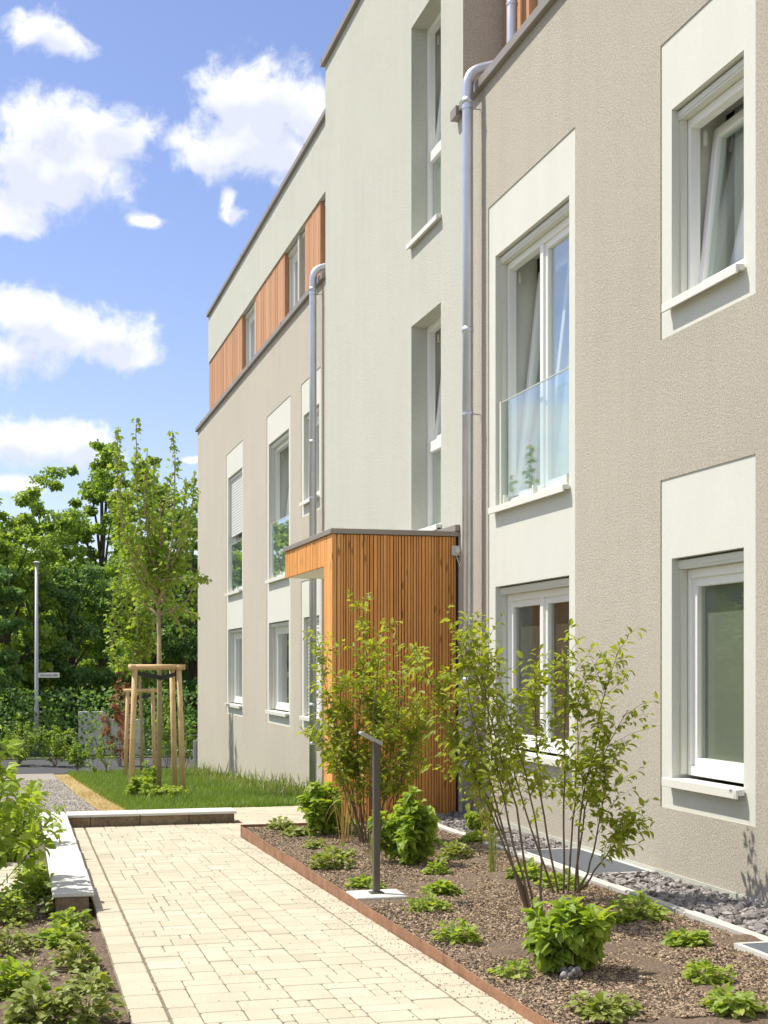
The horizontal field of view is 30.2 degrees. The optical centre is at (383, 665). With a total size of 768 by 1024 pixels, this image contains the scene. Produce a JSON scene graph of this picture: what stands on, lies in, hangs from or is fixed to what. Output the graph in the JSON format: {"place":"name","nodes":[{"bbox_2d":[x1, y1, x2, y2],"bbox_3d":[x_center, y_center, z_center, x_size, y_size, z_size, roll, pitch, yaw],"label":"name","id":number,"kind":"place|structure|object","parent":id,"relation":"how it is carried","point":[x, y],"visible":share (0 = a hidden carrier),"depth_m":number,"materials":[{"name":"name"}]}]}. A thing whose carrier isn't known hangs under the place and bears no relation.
{"place":"outdoors","nodes":[
{"label":"outdoors","id":0,"kind":"place"},
{"bbox_2d":[0,862,24,902],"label":"side path","id":1,"kind":"structure","parent":0,"point":[5,872],"depth_m":9.67,"materials":[{"name":"beige stone"}]},
{"bbox_2d":[0,774,97,822],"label":"gravel path","id":2,"kind":"structure","parent":0,"point":[46,777],"depth_m":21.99,"materials":[{"name":"grey gravel"}]},
{"bbox_2d":[0,902,130,1023],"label":"bed soil","id":3,"kind":"structure","parent":0,"point":[97,941],"depth_m":6.88,"materials":[{"name":"brown soil"}]},
{"bbox_2d":[0,879,36,927],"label":"plant","id":4,"kind":"object","parent":3,"relation":"on","point":[9,917],"visible":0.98,"depth_m":7.93,"materials":[{"name":"green plant"}]},
{"bbox_2d":[0,922,39,957],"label":"plant","id":5,"kind":"object","parent":3,"relation":"on","point":[18,938],"visible":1,"depth_m":7.00,"materials":[{"name":"green plant"}]},
{"bbox_2d":[0,956,54,999],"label":"plant","id":6,"kind":"object","parent":3,"relation":"on","point":[14,977],"visible":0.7,"depth_m":5.96,"materials":[{"name":"green plant"}]},
{"bbox_2d":[9,857,49,883],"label":"plant","id":7,"kind":"object","parent":3,"relation":"on","point":[39,868],"visible":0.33,"depth_m":9.47,"materials":[{"name":"green plant"}]},
{"bbox_2d":[5,869,54,905],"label":"plant","id":8,"kind":"object","parent":3,"relation":"on","point":[35,882],"visible":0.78,"depth_m":8.60,"materials":[{"name":"green plant"}]},
{"bbox_2d":[0,725,66,885],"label":"leafy bush","id":9,"kind":"object","parent":3,"relation":"on","point":[10,822],"visible":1,"depth_m":8.41,"materials":[{"name":"green plant"}]},
{"bbox_2d":[0,975,84,1023],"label":"plant","id":10,"kind":"object","parent":3,"relation":"on","point":[27,1000],"visible":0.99,"depth_m":5.50,"materials":[{"name":"green plant"}]},
{"bbox_2d":[30,920,88,949],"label":"plant","id":11,"kind":"object","parent":3,"relation":"on","point":[52,937],"visible":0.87,"depth_m":7.14,"materials":[{"name":"green plant"}]},
{"bbox_2d":[0,906,122,1023],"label":"bed chips","id":12,"kind":"object","parent":3,"relation":"on","point":[52,960],"visible":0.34,"depth_m":6.94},
{"bbox_2d":[47,906,94,930],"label":"plant","id":13,"kind":"object","parent":3,"relation":"on","point":[67,917],"visible":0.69,"depth_m":7.69,"materials":[{"name":"green plant"}]},
{"bbox_2d":[44,933,102,972],"bbox_3d":[-1.443,1.331,6.603,0.268,0.172,0.274,0,0,-15],"label":"plant","id":14,"kind":"object","parent":3,"relation":"on","point":[70,954],"visible":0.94,"depth_m":6.58,"materials":[{"name":"green plant"}]},
{"bbox_2d":[60,966,115,993],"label":"plant","id":15,"kind":"object","parent":3,"relation":"on","point":[94,973],"visible":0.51,"depth_m":6.09,"materials":[{"name":"green plant"}]},
{"bbox_2d":[55,971,126,1023],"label":"plant","id":16,"kind":"object","parent":3,"relation":"on","point":[100,1007],"visible":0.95,"depth_m":5.55,"materials":[{"name":"green plant"}]},
{"bbox_2d":[0,670,184,907],"bbox_3d":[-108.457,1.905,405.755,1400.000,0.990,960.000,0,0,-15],"label":"ground","id":17,"kind":"structure","parent":0,"point":[41,848],"depth_m":11.55,"materials":[{"name":"soil"}]},
{"bbox_2d":[41,814,93,917],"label":"wall","id":18,"kind":"structure","parent":17,"relation":"on","point":[70,884],"depth_m":8.86,"materials":[{"name":"white concrete"}]},
{"bbox_2d":[10,560,197,714],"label":"woodland","id":19,"kind":"object","parent":17,"relation":"on","point":[184,675],"visible":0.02,"depth_m":54.00,"materials":[{"name":"green plant"}]},
{"bbox_2d":[40,807,236,829],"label":"wall","id":20,"kind":"structure","parent":17,"relation":"on","point":[85,819],"depth_m":13.08,"materials":[{"name":"white concrete"}]},
{"bbox_2d":[195,0,767,907],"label":"apartment building","id":21,"kind":"structure","parent":17,"relation":"on","point":[487,314],"depth_m":12.09,"materials":[{"name":"beige paint"}]},
{"bbox_2d":[225,629,241,708],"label":"window","id":22,"kind":"structure","parent":21,"relation":"in","point":[236,635],"depth_m":26.78,"materials":[{"name":"white plastic"}]},
{"bbox_2d":[225,470,241,596],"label":"window","id":23,"kind":"structure","parent":21,"relation":"in","point":[236,482],"depth_m":26.33,"materials":[{"name":"white plastic"}]},
{"bbox_2d":[245,303,254,364],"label":"window","id":24,"kind":"structure","parent":21,"relation":"in","point":[250,317],"depth_m":27.59,"materials":[{"name":"white plastic"}]},
{"bbox_2d":[265,621,288,716],"bbox_3d":[-1.569,0.049,22.017,0.250,1.434,1.700,0,0,-15],"label":"window","id":25,"kind":"structure","parent":21,"relation":"in","point":[280,631],"depth_m":22.55,"materials":[{"name":"white plastic"}]},
{"bbox_2d":[265,432,288,583],"bbox_3d":[-1.430,-2.443,22.054,0.537,2.285,1.700,0,0,-15],"label":"window","id":26,"kind":"structure","parent":21,"relation":"in","point":[279,527],"depth_m":22.61,"materials":[{"name":"white plastic"}]},
{"bbox_2d":[288,231,304,311],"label":"window","id":27,"kind":"structure","parent":21,"relation":"in","point":[293,255],"depth_m":23.40,"materials":[{"name":"white plastic"}]},
{"bbox_2d":[299,617,318,720],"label":"window","id":28,"kind":"structure","parent":21,"relation":"in","point":[306,718],"depth_m":20.13,"materials":[{"name":"white plastic"}]},
{"bbox_2d":[299,407,318,506],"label":"window","id":29,"kind":"structure","parent":21,"relation":"in","point":[306,501],"depth_m":19.96,"materials":[{"name":"white plastic"}]},
{"bbox_2d":[406,11,440,249],"bbox_3d":[0.600,-5.467,14.349,0.488,2.306,1.082,0,0,-15],"label":"window","id":30,"kind":"structure","parent":21,"relation":"in","point":[433,140],"depth_m":14.79,"materials":[{"name":"white plastic"}]},
{"bbox_2d":[419,317,440,530],"bbox_3d":[0.595,-2.417,14.347,0.477,2.206,1.082,0,0,-15],"label":"window","id":31,"kind":"structure","parent":21,"relation":"in","point":[433,429],"depth_m":14.79,"materials":[{"name":"white plastic"}]},
{"bbox_2d":[488,202,568,514],"bbox_3d":[1.376,-2.443,11.555,0.536,2.285,1.706,0,0,-15],"label":"window","id":32,"kind":"structure","parent":21,"relation":"in","point":[550,330],"depth_m":11.91,"materials":[{"name":"white plastic"}]},
{"bbox_2d":[490,578,568,766],"bbox_3d":[1.238,0.049,11.518,0.250,1.434,1.706,0,0,-15],"label":"window","id":33,"kind":"structure","parent":21,"relation":"in","point":[536,614],"depth_m":11.75,"materials":[{"name":"white plastic"}]},
{"bbox_2d":[661,550,743,799],"bbox_3d":[2.008,0.049,8.635,0.250,1.434,0.961,0,0,-15],"label":"window","id":34,"kind":"structure","parent":21,"relation":"in","point":[711,588],"depth_m":8.85,"materials":[{"name":"white plastic"}]},
{"bbox_2d":[661,58,743,312],"bbox_3d":[2.147,-2.893,8.672,0.536,1.385,0.961,0,0,-15],"label":"window","id":35,"kind":"structure","parent":21,"relation":"in","point":[696,276],"depth_m":9.03,"materials":[{"name":"white plastic"}]},
{"bbox_2d":[438,823,767,940],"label":"kerb","id":36,"kind":"structure","parent":17,"relation":"on","point":[712,921],"depth_m":8.10,"materials":[{"name":"concrete"}]},
{"bbox_2d":[55,774,133,810],"bbox_3d":[-4.505,1.859,21.309,0.300,0.757,16.500,0,0,-15],"label":"dry lawn edge","id":37,"kind":"object","parent":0,"point":[81,789],"visible":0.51,"depth_m":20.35,"materials":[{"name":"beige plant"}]},
{"bbox_2d":[0,723,192,758],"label":"road verge","id":38,"kind":"structure","parent":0,"point":[48,750],"depth_m":37.44,"materials":[{"name":"green plant"}]},
{"bbox_2d":[0,564,26,737],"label":"tree","id":39,"kind":"object","parent":38,"relation":"on","point":[9,625],"visible":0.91,"depth_m":38.01,"materials":[{"name":"green plant"}]},
{"bbox_2d":[0,486,72,747],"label":"tree","id":40,"kind":"object","parent":38,"relation":"on","point":[43,554],"visible":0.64,"depth_m":39.71,"materials":[{"name":"green plant"}]},
{"bbox_2d":[0,547,82,732],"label":"tree","id":41,"kind":"object","parent":38,"relation":"on","point":[56,563],"visible":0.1,"depth_m":42.85,"materials":[{"name":"green plant"}]},
{"bbox_2d":[33,561,58,755],"bbox_3d":[-8.608,-0.180,36.326,0.686,4.960,0.186,0,0,-3],"label":"street lamp","id":42,"kind":"object","parent":38,"relation":"on","point":[36,688],"visible":1,"depth_m":36.27,"materials":[{"name":"grey metal"}]},
{"bbox_2d":[11,464,99,725],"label":"tree","id":43,"kind":"object","parent":38,"relation":"on","point":[67,531],"visible":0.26,"depth_m":46.62,"materials":[{"name":"green plant"}]},
{"bbox_2d":[16,561,131,745],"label":"tree","id":44,"kind":"object","parent":38,"relation":"on","point":[68,593],"visible":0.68,"depth_m":40.34,"materials":[{"name":"green plant"}]},
{"bbox_2d":[78,711,108,757],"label":"concrete wall","id":45,"kind":"structure","parent":38,"relation":"on","point":[96,733],"depth_m":36.90,"materials":[{"name":"grey concrete"}]},
{"bbox_2d":[0,685,197,756],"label":"hedge","id":46,"kind":"object","parent":38,"relation":"on","point":[56,720],"visible":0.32,"depth_m":36.72,"materials":[{"name":"green plant"}]},
{"bbox_2d":[59,439,143,702],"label":"tree","id":47,"kind":"object","parent":38,"relation":"on","point":[97,489],"visible":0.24,"depth_m":49.55,"materials":[{"name":"green plant"}]},
{"bbox_2d":[74,537,165,733],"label":"tree","id":48,"kind":"object","parent":38,"relation":"on","point":[147,682],"visible":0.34,"depth_m":41.66,"materials":[{"name":"green plant"}]},
{"bbox_2d":[108,719,143,757],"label":"concrete wall","id":49,"kind":"structure","parent":38,"relation":"on","point":[115,729],"depth_m":37.00,"materials":[{"name":"grey concrete"}]},
{"bbox_2d":[106,455,197,728],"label":"tree","id":50,"kind":"object","parent":38,"relation":"on","point":[185,621],"visible":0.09,"depth_m":51.93,"materials":[{"name":"green plant"}]},
{"bbox_2d":[142,493,197,740],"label":"tree","id":51,"kind":"object","parent":38,"relation":"on","point":[171,649],"visible":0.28,"depth_m":43.41,"materials":[{"name":"green plant"}]},
{"bbox_2d":[1,757,192,774],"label":"road","id":52,"kind":"structure","parent":0,"point":[38,766],"depth_m":33.23,"materials":[{"name":"grey asphalt"}]},
{"bbox_2d":[3,713,40,763],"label":"shrub","id":53,"kind":"object","parent":52,"relation":"on","point":[27,751],"visible":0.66,"depth_m":33.10,"materials":[{"name":"green plant"}]},
{"bbox_2d":[30,724,78,765],"bbox_3d":[-7.521,1.838,32.885,1.085,0.970,0.861,0,0,39],"label":"shrub","id":54,"kind":"object","parent":52,"relation":"on","point":[54,749],"visible":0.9,"depth_m":32.80,"materials":[{"name":"green plant"}]},
{"bbox_2d":[65,737,88,771],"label":"shrub","id":55,"kind":"object","parent":52,"relation":"on","point":[74,757],"visible":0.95,"depth_m":30.86,"materials":[{"name":"green plant"}]},
{"bbox_2d":[155,680,183,767],"bbox_3d":[-4.840,1.271,31.756,0.677,2.070,0.549,0,0,21],"label":"shrub","id":56,"kind":"object","parent":52,"relation":"on","point":[168,732],"visible":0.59,"depth_m":31.79,"materials":[{"name":"green plant"}]},
{"bbox_2d":[176,720,195,765],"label":"shrub","id":57,"kind":"object","parent":52,"relation":"on","point":[188,742],"visible":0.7,"depth_m":32.27,"materials":[{"name":"green plant"}]},
{"bbox_2d":[98,666,136,765],"bbox_3d":[-6.143,1.162,32.971,0.900,2.320,0.809,0,0,-15],"label":"shrub","id":58,"kind":"object","parent":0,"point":[121,722],"visible":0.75,"depth_m":32.93,"materials":[{"name":"red plant"}]},
{"bbox_2d":[0,0,351,635],"label":"sky","id":59,"kind":"structure","parent":0,"point":[144,144],"materials":[{"name":"blue"}]},
{"bbox_2d":[64,767,315,809],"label":"lawn grass","id":60,"kind":"structure","parent":0,"point":[112,783],"depth_m":17.73,"materials":[{"name":"green plant"}]},
{"bbox_2d":[72,806,532,1023],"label":"paved path","id":61,"kind":"structure","parent":0,"point":[299,920],"depth_m":7.04,"materials":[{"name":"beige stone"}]},
{"bbox_2d":[219,837,528,1023],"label":"crumbs","id":62,"kind":"object","parent":61,"relation":"on","point":[384,939],"visible":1,"depth_m":7.04,"materials":[{"name":"brown soil"}]},
{"bbox_2d":[241,820,552,1023],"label":"steel edging","id":63,"kind":"object","parent":61,"relation":"on","point":[409,938],"visible":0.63,"depth_m":7.39,"materials":[{"name":"brown metal"}]},
{"bbox_2d":[248,827,767,1023],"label":"bed soil","id":64,"kind":"structure","parent":0,"point":[657,966],"depth_m":6.75,"materials":[{"name":"brown soil"}]},
{"bbox_2d":[266,816,293,830],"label":"plant","id":65,"kind":"object","parent":64,"relation":"on","point":[279,824],"visible":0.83,"depth_m":11.86,"materials":[{"name":"green plant"}]},
{"bbox_2d":[296,780,345,837],"bbox_3d":[-0.477,1.156,11.469,0.339,0.478,0.523,0,0,33],"label":"leafy bush","id":66,"kind":"object","parent":64,"relation":"on","point":[315,808],"visible":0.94,"depth_m":11.39,"materials":[{"name":"green plant"}]},
{"bbox_2d":[307,847,356,870],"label":"plant","id":67,"kind":"object","parent":64,"relation":"on","point":[321,860],"visible":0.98,"depth_m":9.45,"materials":[{"name":"green plant"}]},
{"bbox_2d":[325,781,358,842],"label":"ornamental grass","id":68,"kind":"object","parent":64,"relation":"on","point":[347,821],"depth_m":10.95,"materials":[{"name":"beige plant"}]},
{"bbox_2d":[344,873,385,889],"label":"plant","id":69,"kind":"object","parent":64,"relation":"on","point":[364,880],"visible":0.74,"depth_m":8.63,"materials":[{"name":"green plant"}]},
{"bbox_2d":[296,589,450,842],"bbox_3d":[-0.129,0.395,10.922,1.182,2.010,1.121,0,0,-15],"label":"serviceberry","id":70,"kind":"object","parent":64,"relation":"on","point":[376,716],"visible":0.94,"depth_m":10.93,"materials":[{"name":"green plant"}]},
{"bbox_2d":[346,731,407,899],"bbox_3d":[-0.041,0.914,8.251,0.305,1.071,0.270,0,0,-15],"label":"path light","id":71,"kind":"object","parent":64,"relation":"on","point":[376,892],"visible":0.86,"depth_m":8.24,"materials":[{"name":"grey metal"}]},
{"bbox_2d":[367,783,443,865],"bbox_3d":[0.165,1.090,9.750,0.453,0.584,0.516,0,0,-44],"label":"leafy bush","id":72,"kind":"object","parent":64,"relation":"on","point":[407,835],"visible":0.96,"depth_m":9.66,"materials":[{"name":"green plant"}]},
{"bbox_2d":[401,891,454,913],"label":"plant","id":73,"kind":"object","parent":64,"relation":"on","point":[440,904],"visible":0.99,"depth_m":7.78,"materials":[{"name":"green plant"}]},
{"bbox_2d":[420,858,453,874],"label":"plant","id":74,"kind":"object","parent":64,"relation":"on","point":[439,868],"visible":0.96,"depth_m":9.20,"materials":[{"name":"green plant"}]},
{"bbox_2d":[420,879,464,895],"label":"plant","id":75,"kind":"object","parent":64,"relation":"on","point":[443,885],"visible":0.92,"depth_m":8.34,"materials":[{"name":"green plant"}]},
{"bbox_2d":[436,839,474,859],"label":"plant","id":76,"kind":"object","parent":64,"relation":"on","point":[454,848],"visible":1,"depth_m":9.99,"materials":[{"name":"green plant"}]},
{"bbox_2d":[429,917,482,944],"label":"plant","id":77,"kind":"object","parent":64,"relation":"on","point":[452,935],"visible":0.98,"depth_m":6.87,"materials":[{"name":"green plant"}]},
{"bbox_2d":[379,604,565,915],"bbox_3d":[0.471,0.528,7.571,0.867,1.696,0.765,0,0,-15],"label":"serviceberry","id":78,"kind":"object","parent":64,"relation":"on","point":[473,756],"visible":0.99,"depth_m":7.48,"materials":[{"name":"green plant"}]},
{"bbox_2d":[460,830,485,843],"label":"plant","id":79,"kind":"object","parent":64,"relation":"on","point":[472,836],"visible":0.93,"depth_m":10.96,"materials":[{"name":"green plant"}]},
{"bbox_2d":[481,815,497,871],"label":"ornamental grass","id":80,"kind":"object","parent":64,"relation":"on","point":[492,847],"depth_m":9.27,"materials":[{"name":"green plant"}]},
{"bbox_2d":[245,823,767,1023],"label":"bed chips","id":81,"kind":"object","parent":64,"relation":"on","point":[671,1009],"visible":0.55,"depth_m":7.02,"materials":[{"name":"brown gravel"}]},
{"bbox_2d":[486,958,533,978],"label":"plant","id":82,"kind":"object","parent":64,"relation":"on","point":[520,968],"visible":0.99,"depth_m":6.10,"materials":[{"name":"green plant"}]},
{"bbox_2d":[503,857,543,880],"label":"plant","id":83,"kind":"object","parent":64,"relation":"on","point":[533,870],"visible":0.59,"depth_m":8.95,"materials":[{"name":"green plant"}]},
{"bbox_2d":[534,868,585,890],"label":"plant","id":84,"kind":"object","parent":64,"relation":"on","point":[545,882],"visible":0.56,"depth_m":8.62,"materials":[{"name":"green plant"}]},
{"bbox_2d":[476,618,659,896],"bbox_3d":[1.059,0.552,8.280,1.063,1.660,0.656,0,0,7],"label":"serviceberry","id":85,"kind":"object","parent":64,"relation":"on","point":[593,796],"visible":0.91,"depth_m":8.27,"materials":[{"name":"green plant"}]},
{"bbox_2d":[519,895,616,977],"bbox_3d":[0.814,1.182,6.172,0.412,0.384,0.443,0,0,-37],"label":"leafy bush","id":86,"kind":"object","parent":64,"relation":"on","point":[574,932],"visible":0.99,"depth_m":6.10,"materials":[{"name":"green plant"}]},
{"bbox_2d":[559,966,582,982],"bbox_3d":[0.793,1.309,6.044,0.105,0.061,0.094,0,0,-15],"label":"pebble heap","id":87,"kind":"object","parent":64,"relation":"on","point":[572,972],"visible":0.99,"depth_m":6.02,"materials":[{"name":"stone"}]},
{"bbox_2d":[562,990,644,1023],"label":"plant","id":88,"kind":"object","parent":64,"relation":"on","point":[599,1001],"visible":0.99,"depth_m":5.36,"materials":[{"name":"green plant"}]},
{"bbox_2d":[606,888,672,921],"bbox_3d":[1.329,1.267,7.545,0.342,0.171,0.355,0,0,-15],"label":"plant","id":89,"kind":"object","parent":64,"relation":"on","point":[651,911],"visible":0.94,"depth_m":7.52,"materials":[{"name":"green plant"}]},
{"bbox_2d":[661,927,712,948],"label":"plant","id":90,"kind":"object","parent":64,"relation":"on","point":[676,938],"visible":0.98,"depth_m":6.77,"materials":[{"name":"green plant"}]},
{"bbox_2d":[681,957,737,985],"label":"plant","id":91,"kind":"object","parent":64,"relation":"on","point":[697,966],"visible":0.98,"depth_m":5.96,"materials":[{"name":"green plant"}]},
{"bbox_2d":[697,982,767,1017],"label":"plant","id":92,"kind":"object","parent":64,"relation":"on","point":[716,1004],"visible":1,"depth_m":5.44,"materials":[{"name":"green plant"}]},
{"bbox_2d":[734,941,767,960],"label":"light well grate","id":93,"kind":"object","parent":64,"relation":"on","point":[760,949],"visible":1,"depth_m":6.63,"materials":[{"name":"grey metal"}]},
{"bbox_2d":[435,810,767,935],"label":"slate gravel","id":94,"kind":"structure","parent":0,"point":[743,912],"depth_m":8.38,"materials":[{"name":"grey gravel"}]},
{"bbox_2d":[464,808,493,830],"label":"leafy bush","id":95,"kind":"object","parent":94,"relation":"on","point":[471,823],"visible":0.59,"depth_m":11.69,"materials":[{"name":"green plant"}]},
{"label":"lawn soil","id":96,"kind":"structure","parent":0,"visible":0},
{"bbox_2d":[91,712,114,772],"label":"shrub","id":97,"kind":"object","parent":96,"relation":"on","point":[102,743],"visible":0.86,"depth_m":28.53,"materials":[{"name":"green plant"}]},
{"bbox_2d":[103,543,161,774],"bbox_3d":[-4.768,-0.175,26.974,1.152,4.758,1.147,0,0,-15],"label":"young tree","id":98,"kind":"object","parent":96,"relation":"on","point":[139,637],"visible":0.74,"depth_m":26.99,"materials":[{"name":"green plant"}]},
{"bbox_2d":[123,689,156,774],"bbox_3d":[-4.621,1.322,27.000,0.636,1.766,0.076,0,0,-15],"label":"tree stake frame","id":99,"kind":"object","parent":96,"relation":"on","point":[128,695],"visible":0.84,"depth_m":26.98,"materials":[{"name":"brown wood"}]},
{"bbox_2d":[125,775,159,796],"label":"shrub","id":100,"kind":"object","parent":96,"relation":"on","point":[142,786],"visible":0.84,"depth_m":17.60,"materials":[{"name":"green plant"}]},
{"bbox_2d":[128,664,185,794],"bbox_3d":[-2.938,0.892,18.311,0.748,1.816,0.569,0,0,-15],"label":"tree stake frame","id":101,"kind":"object","parent":96,"relation":"on","point":[171,668],"visible":0.84,"depth_m":18.17,"materials":[{"name":"brown wood"}]},
{"bbox_2d":[105,417,212,788],"bbox_3d":[-2.872,-0.707,18.338,1.442,5.010,1.112,0,0,-1],"label":"young tree","id":102,"kind":"object","parent":96,"relation":"on","point":[157,561],"visible":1,"depth_m":18.27,"materials":[{"name":"green plant"}]},
{"bbox_2d":[147,784,186,797],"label":"shrub","id":103,"kind":"object","parent":96,"relation":"on","point":[168,790],"visible":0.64,"depth_m":17.13,"materials":[{"name":"green plant"}]},
{"bbox_2d":[165,759,323,798],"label":"lawn seed heads","id":104,"kind":"object","parent":96,"relation":"on","point":[283,786],"visible":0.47,"depth_m":20.60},
{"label":"gravel path","id":105,"kind":"structure","parent":0,"visible":0},
{"bbox_2d":[0,778,65,861],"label":"leafy bush","id":106,"kind":"object","parent":105,"relation":"on","point":[26,825],"visible":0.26,"depth_m":10.51,"materials":[{"name":"green plant"}]},
{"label":"gravel base","id":107,"kind":"structure","parent":0,"visible":0},
{"bbox_2d":[519,848,654,875],"bbox_3d":[1.369,1.352,9.798,0.474,0.030,1.249,0,0,-15],"label":"light well grate","id":108,"kind":"object","parent":107,"relation":"on","point":[622,867],"visible":0.62,"depth_m":9.75,"materials":[{"name":"grey metal"}]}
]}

